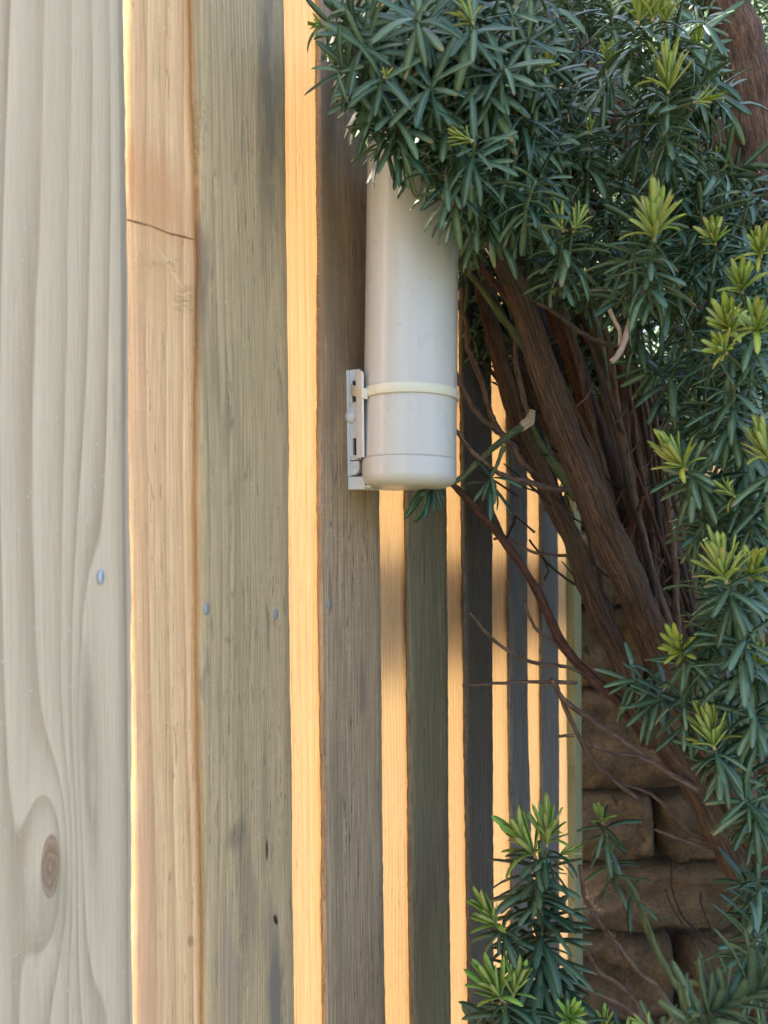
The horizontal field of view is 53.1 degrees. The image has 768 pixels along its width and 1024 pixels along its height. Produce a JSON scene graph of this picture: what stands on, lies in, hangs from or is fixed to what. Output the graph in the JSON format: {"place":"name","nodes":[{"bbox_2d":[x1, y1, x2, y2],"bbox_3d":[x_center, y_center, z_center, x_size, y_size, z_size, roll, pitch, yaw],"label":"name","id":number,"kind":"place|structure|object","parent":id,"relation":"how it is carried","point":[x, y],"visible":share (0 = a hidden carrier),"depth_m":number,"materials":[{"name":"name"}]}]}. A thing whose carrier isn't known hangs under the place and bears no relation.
{"place":"outdoors","nodes":[
{"label":"outdoors","id":0,"kind":"place"},
{"bbox_3d":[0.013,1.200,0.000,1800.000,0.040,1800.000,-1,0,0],"label":"ground","id":1,"kind":"structure","parent":0,"visible":0},
{"bbox_2d":[0,0,582,1023],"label":"fence","id":2,"kind":"object","parent":1,"relation":"on","point":[266,756],"visible":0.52,"depth_m":0.55,"materials":[{"name":"brown wood"}]},
{"bbox_2d":[346,369,404,490],"bbox_3d":[0.001,-0.075,0.699,0.066,0.109,0.078,-1,0,29],"label":"mounting bracket","id":3,"kind":"object","parent":2,"relation":"attached to","point":[355,428],"visible":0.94,"depth_m":0.70,"materials":[{"name":"white plastic"}]},
{"bbox_2d":[362,138,458,489],"bbox_3d":[0.024,-0.173,0.689,0.084,0.306,0.084,-1,-3,31],"label":"white tube","id":4,"kind":"object","parent":3,"relation":"on","point":[411,324],"visible":0.88,"depth_m":0.65,"materials":[{"name":"plastic"}]},
{"bbox_2d":[350,381,458,402],"bbox_3d":[0.020,-0.106,0.688,0.094,0.019,0.087,-1,-3,31],"label":"cable tie","id":5,"kind":"object","parent":4,"relation":"attached to","point":[403,386],"visible":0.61,"depth_m":0.65,"materials":[{"name":"beige plastic"}]},
{"bbox_2d":[304,0,767,1023],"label":"yew shrub","id":6,"kind":"object","parent":1,"relation":"on","point":[450,88],"visible":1,"depth_m":0.65,"materials":[{"name":"green plant"}]},
{"bbox_2d":[628,927,767,1023],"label":"yew branch","id":7,"kind":"object","parent":6,"relation":"attached to","point":[717,998],"visible":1,"depth_m":0.45,"materials":[{"name":"green plant"}]},
{"bbox_2d":[458,793,629,1023],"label":"yew sapling","id":8,"kind":"object","parent":1,"relation":"on","point":[523,993],"visible":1,"depth_m":0.68,"materials":[{"name":"green plant"}]},
{"bbox_2d":[429,0,767,670],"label":"yew shrub","id":9,"kind":"object","parent":1,"relation":"on","point":[760,7],"visible":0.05,"depth_m":1.04,"materials":[{"name":"green plant"}]},
{"bbox_2d":[574,864,677,1023],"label":"bare twigs","id":10,"kind":"object","parent":1,"relation":"on","point":[611,935],"visible":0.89,"depth_m":0.89,"materials":[{"name":"brown plant"}]},
{"bbox_2d":[576,802,686,1011],"bbox_3d":[0.282,0.516,0.848,0.138,0.413,0.076,-1,0,-21],"label":"yew seedling","id":11,"kind":"object","parent":1,"relation":"on","point":[612,867],"visible":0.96,"depth_m":0.83,"materials":[{"name":"green plant"}]},
{"bbox_2d":[581,466,766,1023],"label":"stone wall","id":12,"kind":"structure","parent":1,"relation":"on","point":[653,854],"depth_m":1.46,"materials":[{"name":"brown stone"}]}
]}

